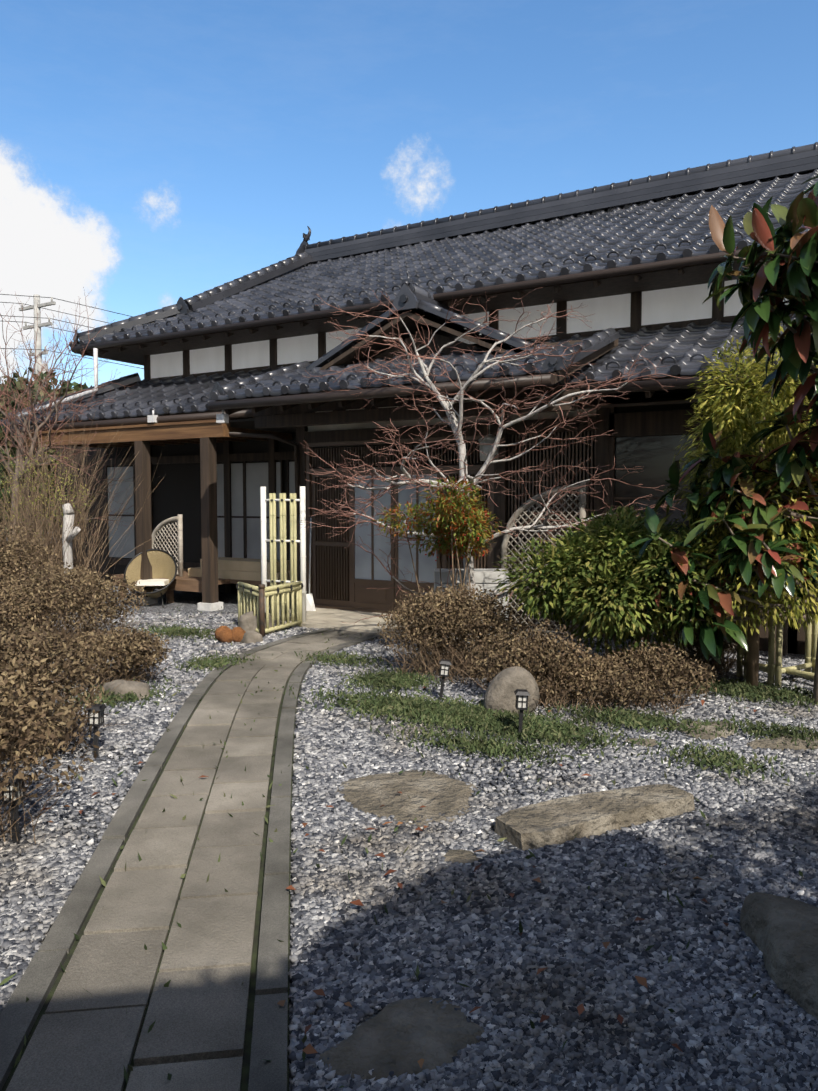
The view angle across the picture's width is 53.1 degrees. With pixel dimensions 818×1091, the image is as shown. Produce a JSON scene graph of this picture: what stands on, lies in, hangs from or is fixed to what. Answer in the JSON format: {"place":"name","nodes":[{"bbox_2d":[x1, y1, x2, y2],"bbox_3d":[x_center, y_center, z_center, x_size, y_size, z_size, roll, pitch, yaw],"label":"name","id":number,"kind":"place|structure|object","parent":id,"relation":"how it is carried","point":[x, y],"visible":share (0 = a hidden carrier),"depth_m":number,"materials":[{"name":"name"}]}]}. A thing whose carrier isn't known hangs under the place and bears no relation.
{"place":"outdoors","nodes":[
{"label":"outdoors","id":0,"kind":"place"},
{"bbox_2d":[19,294,55,538],"bbox_3d":[-13.514,-4.645,29.938,2.000,8.900,0.360,2,4,31],"label":"utility pole","id":1,"kind":"object","parent":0,"point":[37,343],"visible":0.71,"depth_m":29.66,"materials":[{"name":"concrete"}]},
{"bbox_2d":[0,294,143,368],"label":"utility wires","id":2,"kind":"object","parent":1,"relation":"attached to","point":[59,320],"visible":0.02,"depth_m":30.05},
{"bbox_2d":[8,373,140,417],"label":"roof ridge","id":3,"kind":"structure","parent":0,"point":[133,379],"depth_m":13.49,"materials":[{"name":"tile"}]},
{"bbox_2d":[6,629,377,1090],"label":"path","id":4,"kind":"structure","parent":0,"point":[81,1039],"depth_m":2.78,"materials":[{"name":"stone"}]},
{"bbox_2d":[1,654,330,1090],"bbox_3d":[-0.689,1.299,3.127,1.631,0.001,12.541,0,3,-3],"label":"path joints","id":5,"kind":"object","parent":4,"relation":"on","point":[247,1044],"visible":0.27,"depth_m":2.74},
{"bbox_2d":[107,462,294,559],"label":"window panes","id":6,"kind":"structure","parent":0,"point":[256,476],"depth_m":12.83,"materials":[{"name":"glass"}]},
{"bbox_2d":[107,413,295,597],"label":"wall","id":7,"kind":"structure","parent":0,"point":[176,491],"depth_m":13.45,"materials":[{"name":"wood"}]},
{"bbox_2d":[305,435,493,614],"bbox_3d":[-0.162,-0.227,10.221,2.740,2.180,0.110,2,4,31],"label":"entrance door frame","id":8,"kind":"object","parent":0,"point":[362,598],"visible":0.54,"depth_m":10.37,"materials":[{"name":"wood"}]},
{"bbox_2d":[355,474,436,582],"bbox_3d":[-0.175,-0.216,10.200,1.210,1.320,0.008,2,4,31],"label":"entrance glass","id":9,"kind":"object","parent":8,"relation":"in","point":[427,565],"visible":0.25,"depth_m":10.26,"materials":[{"name":"glass"}]},
{"bbox_2d":[0,530,811,1090],"bbox_3d":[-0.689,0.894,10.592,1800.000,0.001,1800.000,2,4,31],"label":"ground","id":10,"kind":"structure","parent":0,"point":[186,602],"depth_m":4.61,"materials":[{"name":"gravel"}]},
{"bbox_2d":[0,376,58,534],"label":"tree","id":11,"kind":"object","parent":10,"relation":"on","point":[12,404],"visible":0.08,"depth_m":17.45,"materials":[{"name":"plant"}]},
{"bbox_2d":[0,367,82,530],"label":"tree","id":12,"kind":"object","parent":10,"relation":"on","point":[42,376],"depth_m":22.02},
{"bbox_2d":[21,382,91,398],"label":"tree","id":13,"kind":"object","parent":10,"relation":"on","point":[85,386],"depth_m":40.40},
{"bbox_2d":[0,287,135,547],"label":"bare tree","id":14,"kind":"object","parent":10,"relation":"on","point":[5,408],"depth_m":12.44,"materials":[{"name":"plant"}]},
{"bbox_2d":[62,503,80,615],"bbox_3d":[-4.280,0.185,10.399,0.399,1.442,0.145,2,4,38],"label":"pollard stump","id":15,"kind":"object","parent":10,"relation":"on","point":[69,551],"visible":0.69,"depth_m":10.40,"materials":[{"name":"white wood"}]},
{"bbox_2d":[0,410,163,585],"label":"budding shrub","id":16,"kind":"object","parent":10,"relation":"on","point":[48,534],"depth_m":10.77,"materials":[{"name":"plant"}]},
{"bbox_2d":[103,679,150,700],"bbox_3d":[-2.118,1.089,6.136,0.455,0.148,0.242,2,4,31],"label":"boulder","id":17,"kind":"object","parent":10,"relation":"on","point":[136,687],"visible":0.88,"depth_m":6.05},
{"bbox_2d":[124,549,176,607],"bbox_3d":[-3.594,0.457,11.405,0.663,0.796,0.618,2,4,31],"label":"chair frame","id":18,"kind":"object","parent":10,"relation":"on","point":[155,587],"visible":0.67,"depth_m":11.47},
{"bbox_2d":[126,550,174,597],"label":"chair cords","id":19,"kind":"object","parent":18,"relation":"attached to","point":[162,564],"visible":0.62,"depth_m":11.60,"materials":[{"name":"fabric"}]},
{"bbox_2d":[135,579,168,585],"bbox_3d":[-3.605,0.519,11.543,0.400,0.060,0.380,0,3,-3],"label":"chair cushion","id":20,"kind":"object","parent":19,"relation":"on","point":[156,582],"visible":0.79,"depth_m":11.36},
{"bbox_2d":[23,415,293,602],"bbox_3d":[-4.111,-0.877,12.706,6.460,3.300,1.695,2,4,31],"label":"porch timber","id":21,"kind":"object","parent":10,"relation":"on","point":[208,458],"visible":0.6,"depth_m":12.43,"materials":[{"name":"wood"}]},
{"bbox_2d":[17,419,291,448],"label":"porch beam","id":22,"kind":"structure","parent":21,"relation":"attached to","point":[175,433],"depth_m":11.66,"materials":[{"name":"wood"}]},
{"bbox_2d":[4,363,310,425],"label":"roof","id":23,"kind":"structure","parent":21,"relation":"attached to","point":[156,390],"depth_m":12.44,"materials":[{"name":"tile"}]},
{"bbox_2d":[0,395,209,425],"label":"roof edge tiles","id":24,"kind":"object","parent":23,"relation":"attached to","point":[139,411],"visible":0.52,"depth_m":11.82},
{"bbox_2d":[152,514,183,576],"bbox_3d":[-3.627,-0.012,12.192,0.777,0.910,0.078,2,4,37],"label":"lattice screen","id":25,"kind":"object","parent":21,"relation":"on","point":[179,520],"visible":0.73,"depth_m":12.04,"materials":[{"name":"wood"}]},
{"bbox_2d":[113,568,279,602],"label":"porch deck","id":26,"kind":"structure","parent":21,"relation":"on","point":[185,582],"depth_m":11.57,"materials":[{"name":"wood"}]},
{"bbox_2d":[188,557,289,580],"bbox_3d":[-2.380,0.334,11.828,1.700,0.260,0.550,2,4,31],"label":"bench","id":27,"kind":"object","parent":21,"relation":"on","point":[240,568],"visible":0.57,"depth_m":11.57,"materials":[{"name":"wood"}]},
{"bbox_2d":[134,597,222,610],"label":"porch footings","id":28,"kind":"object","parent":10,"relation":"on","point":[201,606],"visible":0.48,"depth_m":11.00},
{"bbox_2d":[0,628,383,1090],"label":"path border","id":29,"kind":"object","parent":10,"relation":"on","point":[19,1015],"visible":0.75,"depth_m":2.87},
{"bbox_2d":[231,627,245,641],"bbox_3d":[-1.772,0.928,8.454,0.187,0.161,0.178,2,4,31],"label":"pumpkin","id":30,"kind":"object","parent":10,"relation":"on","point":[237,633],"visible":0.71,"depth_m":8.39,"materials":[{"name":"plant"}]},
{"bbox_2d":[240,631,262,643],"bbox_3d":[-1.676,0.957,8.485,0.329,0.149,0.206,2,4,31],"label":"boulder","id":31,"kind":"object","parent":10,"relation":"on","point":[251,637],"visible":0.65,"depth_m":8.40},
{"bbox_2d":[238,610,273,634],"bbox_3d":[-1.659,0.860,9.037,0.388,0.282,0.412,2,4,31],"label":"boulder","id":32,"kind":"object","parent":10,"relation":"on","point":[247,621],"visible":0.42,"depth_m":8.90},
{"bbox_2d":[260,486,306,621],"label":"tall screen posts","id":33,"kind":"object","parent":10,"relation":"on","point":[265,540],"visible":0.69,"depth_m":9.55,"materials":[{"name":"wood"}]},
{"bbox_2d":[269,493,296,620],"bbox_3d":[-1.482,0.156,9.645,0.367,1.540,0.047,1,3,23],"label":"bamboo screen","id":34,"kind":"object","parent":33,"relation":"attached to","point":[283,545],"visible":0.83,"depth_m":9.62,"materials":[{"name":"wood"}]},
{"bbox_2d":[270,499,293,582],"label":"rope ties","id":35,"kind":"object","parent":34,"relation":"attached to","point":[282,540],"visible":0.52,"depth_m":9.61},
{"bbox_2d":[269,608,423,636],"bbox_3d":[-0.441,0.915,9.717,2.880,0.055,1.250,2,4,31],"label":"entrance apron","id":36,"kind":"object","parent":10,"relation":"on","point":[320,618],"visible":0.21,"depth_m":9.70,"materials":[{"name":"concrete"}]},
{"bbox_2d":[306,517,315,610],"bbox_3d":[-1.250,0.263,10.653,0.215,1.252,0.336,1,3,18],"label":"broom","id":37,"kind":"object","parent":36,"relation":"on","point":[310,605],"visible":0.79,"depth_m":10.57,"materials":[{"name":"white"}]},
{"bbox_2d":[319,997,484,1080],"bbox_3d":[-0.018,1.357,2.226,0.499,0.050,0.317,-3,4,-43],"label":"stepping stone","id":38,"kind":"object","parent":10,"relation":"on","point":[399,1037],"visible":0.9,"depth_m":2.21,"materials":[{"name":"stone"}]},
{"bbox_2d":[335,770,477,828],"bbox_3d":[-0.001,1.251,4.114,0.846,0.050,0.755,2,4,31],"label":"stepping stone","id":39,"kind":"object","parent":10,"relation":"on","point":[434,793],"visible":0.71,"depth_m":4.05,"materials":[{"name":"stone"}]},
{"bbox_2d":[0,612,817,1090],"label":"gravel stones","id":40,"kind":"object","parent":10,"relation":"on","point":[704,986],"visible":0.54,"depth_m":3.08,"materials":[{"name":"gravel"}]},
{"bbox_2d":[0,520,63,637],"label":"dry shrub","id":41,"kind":"object","parent":40,"relation":"on","point":[7,557],"depth_m":8.36,"materials":[{"name":"plant"}]},
{"bbox_2d":[0,653,100,853],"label":"dry shrub","id":42,"kind":"object","parent":40,"relation":"on","point":[8,703],"depth_m":3.50,"materials":[{"name":"plant"}]},
{"bbox_2d":[0,621,123,771],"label":"dry shrub","id":43,"kind":"object","parent":40,"relation":"on","point":[73,671],"depth_m":4.62,"materials":[{"name":"plant"}]},
{"bbox_2d":[0,560,158,663],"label":"dry shrub","id":44,"kind":"object","parent":40,"relation":"on","point":[32,594],"depth_m":7.55,"materials":[{"name":"plant"}]},
{"bbox_2d":[47,624,171,686],"bbox_3d":[-2.357,0.879,6.566,1.057,0.482,1.008,2,4,31],"label":"dry shrub","id":45,"kind":"object","parent":40,"relation":"on","point":[128,649],"depth_m":6.39,"materials":[{"name":"plant"}]},
{"bbox_2d":[214,626,229,640],"bbox_3d":[-1.936,0.923,8.539,0.187,0.161,0.178,2,4,31],"label":"pumpkin","id":46,"kind":"object","parent":40,"relation":"on","point":[218,630],"visible":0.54,"depth_m":8.49,"materials":[{"name":"plant"}]},
{"bbox_2d":[219,629,232,642],"bbox_3d":[-1.876,0.936,8.435,0.171,0.148,0.163,2,4,31],"label":"pumpkin","id":47,"kind":"object","parent":40,"relation":"on","point":[225,635],"visible":0.9,"depth_m":8.38,"materials":[{"name":"plant"}]},
{"bbox_2d":[258,584,264,636],"bbox_3d":[-1.575,0.706,8.762,0.072,0.580,0.072,2,4,31],"label":"fence post","id":48,"kind":"object","parent":40,"relation":"on","point":[261,587],"visible":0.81,"depth_m":8.74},
{"bbox_2d":[0,659,529,844],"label":"solar lights","id":49,"kind":"object","parent":40,"relation":"on","point":[102,707],"visible":0.81,"depth_m":4.65,"materials":[{"name":"black plastic"}]},
{"bbox_2d":[4,664,526,799],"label":"solar light panes","id":50,"kind":"object","parent":49,"relation":"attached to","point":[442,672],"visible":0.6,"depth_m":4.65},
{"bbox_2d":[238,581,301,632],"bbox_3d":[-1.654,0.693,9.269,0.698,0.549,0.806,2,4,31],"label":"bamboo fence","id":51,"kind":"object","parent":40,"relation":"on","point":[250,602],"visible":0.83,"depth_m":9.14,"materials":[{"name":"wood"}]},
{"bbox_2d":[236,583,302,593],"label":"rope ties","id":52,"kind":"object","parent":51,"relation":"attached to","point":[277,589],"visible":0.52,"depth_m":9.18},
{"bbox_2d":[42,686,756,1067],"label":"fallen leaves","id":53,"kind":"object","parent":40,"relation":"on","point":[308,1048],"visible":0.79,"depth_m":2.66,"materials":[{"name":"brown plant"}]},
{"bbox_2d":[0,602,817,1087],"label":"weeds","id":54,"kind":"object","parent":40,"relation":"on","point":[476,718],"visible":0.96,"depth_m":5.30,"materials":[{"name":"plant"}]},
{"bbox_2d":[647,326,817,686],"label":"gold conifer","id":55,"kind":"object","parent":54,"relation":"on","point":[740,422],"depth_m":6.03,"materials":[{"name":"plant"}]},
{"bbox_2d":[371,476,501,658],"bbox_3d":[0.307,0.234,7.295,1.179,1.691,1.077,2,4,31],"label":"nandina","id":56,"kind":"object","parent":40,"relation":"on","point":[457,519],"depth_m":7.17,"materials":[{"name":"plant"}]},
{"bbox_2d":[407,506,483,566],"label":"berries","id":57,"kind":"object","parent":56,"relation":"attached to","point":[477,538],"visible":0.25,"depth_m":7.08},
{"bbox_2d":[377,583,547,687],"bbox_3d":[0.440,0.694,6.865,1.540,0.820,1.560,2,4,31],"label":"dry shrub","id":58,"kind":"object","parent":40,"relation":"on","point":[461,610],"depth_m":6.65,"materials":[{"name":"plant"}]},
{"bbox_2d":[347,317,627,648],"bbox_3d":[0.567,-0.519,7.517,2.713,3.172,2.155,2,4,31],"label":"maple tree","id":59,"kind":"object","parent":40,"relation":"on","point":[447,405],"visible":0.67,"depth_m":7.69,"materials":[{"name":"plant"}]},
{"bbox_2d":[300,287,693,649],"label":"maple twigs","id":60,"kind":"object","parent":59,"relation":"attached to","point":[410,354],"visible":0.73,"depth_m":7.42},
{"bbox_2d":[459,618,606,712],"bbox_3d":[0.912,0.829,5.982,1.088,0.642,1.089,2,4,31],"label":"dry shrub","id":61,"kind":"object","parent":40,"relation":"on","point":[545,653],"depth_m":5.82,"materials":[{"name":"plant"}]},
{"bbox_2d":[522,658,679,714],"bbox_3d":[1.292,0.986,5.811,1.235,0.352,0.855,2,4,31],"label":"dry shrub","id":62,"kind":"object","parent":40,"relation":"on","point":[613,684],"depth_m":5.68,"materials":[{"name":"plant"}]},
{"bbox_2d":[492,504,739,668],"bbox_3d":[1.730,0.400,6.504,1.830,1.458,1.790,2,4,31],"label":"conifer shrub","id":63,"kind":"object","parent":40,"relation":"on","point":[591,570],"depth_m":6.12,"materials":[{"name":"plant"}]},
{"bbox_2d":[585,640,719,714],"bbox_3d":[1.753,0.911,5.912,0.956,0.491,0.873,2,4,31],"label":"dry shrub","id":64,"kind":"object","parent":40,"relation":"on","point":[635,665],"depth_m":5.76,"materials":[{"name":"plant"}]},
{"bbox_2d":[648,613,745,676],"bbox_3d":[2.526,0.786,7.025,1.051,0.616,1.158,2,4,31],"label":"dry shrub","id":65,"kind":"object","parent":40,"relation":"on","point":[716,665],"depth_m":6.87,"materials":[{"name":"plant"}]},
{"bbox_2d":[739,892,817,1019],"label":"stepping stone","id":66,"kind":"object","parent":40,"relation":"on","point":[781,932],"visible":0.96,"depth_m":2.52,"materials":[{"name":"stone"}]},
{"bbox_2d":[747,735,817,750],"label":"stepping stone","id":67,"kind":"object","parent":40,"relation":"on","point":[765,743],"visible":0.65,"depth_m":4.87,"materials":[{"name":"stone"}]},
{"bbox_2d":[313,431,594,578],"bbox_3d":[0.472,-0.323,10.148,3.980,2.480,0.500,2,4,31],"label":"entrance backing","id":68,"kind":"object","parent":10,"relation":"on","point":[444,464],"visible":0.04,"depth_m":9.59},
{"bbox_2d":[216,338,618,428],"bbox_3d":[0.027,-1.855,9.243,4.150,0.920,1.920,2,4,31],"label":"roof eave","id":69,"kind":"object","parent":68,"relation":"on","point":[403,413],"visible":0.35,"depth_m":8.84,"materials":[{"name":"wood"}]},
{"bbox_2d":[207,374,553,410],"bbox_3d":[-0.504,-1.546,8.365,4.150,0.100,0.100,2,4,31],"label":"gutter","id":70,"kind":"object","parent":69,"relation":"attached to","point":[509,382],"visible":0.96,"depth_m":8.21,"materials":[{"name":"brown"}]},
{"bbox_2d":[211,339,584,399],"bbox_3d":[-0.071,-1.961,9.082,4.161,0.623,1.705,2,4,31],"label":"entrance roof","id":71,"kind":"object","parent":69,"relation":"attached to","point":[297,381],"visible":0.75,"depth_m":8.85,"materials":[{"name":"tile"}]},
{"bbox_2d":[417,307,537,350],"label":"roof gable","id":72,"kind":"structure","parent":69,"relation":"on","point":[439,317],"depth_m":9.44,"materials":[{"name":"wood"}]},
{"bbox_2d":[312,431,595,600],"bbox_3d":[0.390,-0.269,9.890,3.833,2.060,0.068,2,4,31],"label":"lattice screen","id":73,"kind":"object","parent":68,"relation":"attached to","point":[331,572],"visible":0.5,"depth_m":9.73,"materials":[{"name":"wood"}]},
{"bbox_2d":[479,417,499,460],"bbox_3d":[0.895,-1.187,9.126,0.247,0.480,0.260,2,4,31],"label":"hanging lantern","id":74,"kind":"object","parent":68,"relation":"hanging from","point":[484,448],"visible":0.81,"depth_m":9.05,"materials":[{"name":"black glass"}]},
{"bbox_2d":[443,849,479,864],"bbox_3d":[0.208,1.296,3.372,0.195,0.043,0.176,2,4,31],"label":"stepping stone","id":75,"kind":"object","parent":10,"relation":"on","point":[461,856],"visible":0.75,"depth_m":3.36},
{"bbox_2d":[434,569,508,639],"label":"white block","id":76,"kind":"structure","parent":10,"relation":"on","point":[484,578],"depth_m":7.96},
{"bbox_2d":[483,666,539,714],"bbox_3d":[0.695,1.004,5.674,0.396,0.342,0.361,2,4,31],"label":"boulder","id":77,"kind":"object","parent":10,"relation":"on","point":[504,684],"visible":0.85,"depth_m":5.56,"materials":[{"name":"stone"}]},
{"bbox_2d":[501,481,586,636],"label":"lattice arch","id":78,"kind":"structure","parent":10,"relation":"on","point":[580,505],"depth_m":8.92,"materials":[{"name":"grey wood"}]},
{"bbox_2d":[494,784,694,850],"bbox_3d":[0.866,1.248,3.809,1.013,0.090,0.330,-2,4,-28],"label":"stone slab","id":79,"kind":"object","parent":10,"relation":"on","point":[562,820],"visible":0.83,"depth_m":3.72,"materials":[{"name":"stone"}]},
{"bbox_2d":[625,738,657,746],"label":"stepping stone","id":80,"kind":"object","parent":10,"relation":"on","point":[652,741],"visible":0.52,"depth_m":4.94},
{"bbox_2d":[648,620,669,651],"bbox_3d":[2.410,0.526,7.854,0.702,1.040,0.720,2,4,31],"label":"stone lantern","id":81,"kind":"object","parent":10,"relation":"on","point":[655,639],"depth_m":7.81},
{"bbox_2d":[676,721,738,739],"bbox_3d":[1.893,1.183,5.232,0.386,0.062,0.507,2,4,31],"label":"stepping stone","id":82,"kind":"object","parent":10,"relation":"on","point":[705,735],"visible":0.4,"depth_m":5.14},
{"bbox_2d":[616,383,811,412],"bbox_3d":[5.880,-0.506,6.979,11.100,3.200,0.600,2,4,31],"label":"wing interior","id":83,"kind":"object","parent":10,"relation":"on","point":[666,407],"depth_m":8.50,"materials":[{"name":"wood"}]},
{"bbox_2d":[8,352,816,426],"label":"roof eave","id":84,"kind":"object","parent":83,"relation":"on","point":[507,393],"visible":0.17,"depth_m":8.84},
{"bbox_2d":[18,348,97,417],"bbox_3d":[-5.690,-2.574,13.066,1.419,1.151,0.189,0,3,1],"label":"white downpipe","id":85,"kind":"object","parent":84,"relation":"attached to","point":[95,360],"visible":0.58,"depth_m":13.06,"materials":[{"name":"grey"}]},
{"bbox_2d":[319,310,404,366],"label":"roof gable","id":86,"kind":"structure","parent":84,"relation":"on","point":[354,343],"depth_m":9.96,"materials":[{"name":"wood"}]},
{"bbox_2d":[4,373,809,513],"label":"beam","id":87,"kind":"structure","parent":84,"relation":"attached to","point":[654,385],"depth_m":10.66,"materials":[{"name":"brown"}]},
{"bbox_2d":[147,410,228,423],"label":"flood lights","id":88,"kind":"object","parent":87,"relation":"attached to","point":[220,418],"visible":0.69,"depth_m":9.45,"materials":[{"name":"grey"}]},
{"bbox_2d":[320,309,521,369],"bbox_3d":[0.504,-2.438,10.456,3.160,0.810,2.095,2,4,31],"label":"bargeboard","id":89,"kind":"object","parent":84,"relation":"on","point":[434,324],"visible":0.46,"depth_m":9.85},
{"bbox_2d":[305,271,533,370],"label":"gable ridge","id":90,"kind":"structure","parent":89,"relation":"on","point":[410,296],"depth_m":9.49,"materials":[{"name":"tile"}]},
{"bbox_2d":[150,280,788,378],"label":"wall","id":91,"kind":"structure","parent":84,"relation":"on","point":[676,304],"depth_m":10.18,"materials":[{"name":"paint"}]},
{"bbox_2d":[74,208,786,365],"bbox_3d":[4.980,-4.328,12.770,18.770,2.384,9.570,2,4,31],"label":"roof structure","id":92,"kind":"object","parent":91,"relation":"on","point":[697,274],"visible":0.12,"depth_m":10.14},
{"bbox_2d":[80,269,684,356],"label":"roof rafters","id":93,"kind":"object","parent":92,"relation":"attached to","point":[556,289],"visible":0.27,"depth_m":10.93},
{"bbox_2d":[71,249,768,351],"bbox_3d":[2.531,-2.943,8.648,18.700,0.090,0.090,2,4,31],"label":"gutter","id":94,"kind":"object","parent":92,"relation":"attached to","point":[654,266],"visible":0.88,"depth_m":9.72,"materials":[{"name":"brown"}]},
{"bbox_2d":[74,169,817,346],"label":"main roof","id":95,"kind":"structure","parent":92,"relation":"attached to","point":[670,223],"depth_m":11.77,"materials":[{"name":"tile"}]},
{"bbox_2d":[69,229,798,346],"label":"roof caps","id":96,"kind":"object","parent":95,"relation":"attached to","point":[636,260],"visible":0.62,"depth_m":10.07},
{"bbox_2d":[143,280,791,380],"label":"band posts","id":97,"kind":"object","parent":91,"relation":"attached to","point":[636,313],"visible":0.23,"depth_m":10.01,"materials":[{"name":"wood"}]},
{"bbox_2d":[278,314,813,405],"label":"roof","id":98,"kind":"structure","parent":84,"relation":"attached to","point":[683,345],"depth_m":8.32,"materials":[{"name":"tile"}]},
{"bbox_2d":[559,348,777,383],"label":"roof tiles","id":99,"kind":"object","parent":98,"relation":"attached to","point":[675,368],"visible":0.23,"depth_m":7.63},
{"bbox_2d":[577,386,797,408],"bbox_3d":[6.031,-1.349,6.108,10.000,0.180,0.620,2,4,31],"label":"gutter","id":100,"kind":"object","parent":83,"relation":"attached to","point":[660,399],"visible":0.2,"depth_m":8.15,"materials":[{"name":"brown"}]},
{"bbox_2d":[658,230,817,703],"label":"leaf tree","id":101,"kind":"object","parent":10,"relation":"on","point":[795,515],"visible":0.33,"depth_m":5.75,"materials":[{"name":"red plant"}]},
{"bbox_2d":[621,175,817,663],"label":"leaves","id":102,"kind":"object","parent":101,"relation":"attached to","point":[773,283],"visible":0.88,"depth_m":5.53,"materials":[{"name":"plant"}]},
{"bbox_2d":[737,583,817,688],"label":"bamboo fence","id":103,"kind":"object","parent":10,"relation":"on","point":[772,667],"visible":0.4,"depth_m":6.47,"materials":[{"name":"wood"}]},
{"bbox_2d":[775,611,812,655],"bbox_3d":[3.949,0.857,7.231,1.400,0.450,0.470,2,4,31],"label":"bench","id":104,"kind":"object","parent":10,"relation":"on","point":[785,643],"visible":0.1,"depth_m":7.69,"materials":[{"name":"brown wood"}]},
{"bbox_2d":[0,0,817,388],"label":"sky","id":105,"kind":"structure","parent":0,"point":[154,154],"materials":[{"name":"blue"}]},
{"bbox_2d":[210,328,619,399],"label":"roof ridge","id":106,"kind":"structure","parent":0,"point":[600,339],"depth_m":8.39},
{"bbox_2d":[370,329,487,361],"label":"gable wall","id":107,"kind":"structure","parent":0,"point":[440,341],"depth_m":9.86,"materials":[{"name":"wood"}]},
{"bbox_2d":[73,142,817,344],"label":"roof ridge","id":108,"kind":"structure","parent":0,"point":[769,166],"depth_m":13.84,"materials":[{"name":"tile"}]},
{"bbox_2d":[308,394,596,431],"bbox_3d":[0.390,-1.759,9.860,4.150,0.620,0.100,2,4,31],"label":"entrance wall plaster","id":109,"kind":"object","parent":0,"point":[570,414],"depth_m":9.88,"materials":[{"name":"paint"}]},
{"bbox_2d":[296,394,609,636],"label":"entrance posts","id":110,"kind":"object","parent":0,"point":[501,498],"visible":0.27,"depth_m":9.40,"materials":[{"name":"wood"}]},
{"bbox_2d":[608,381,817,654],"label":"wall","id":111,"kind":"structure","parent":0,"point":[652,457],"depth_m":8.54,"materials":[{"name":"wood"}]}
]}

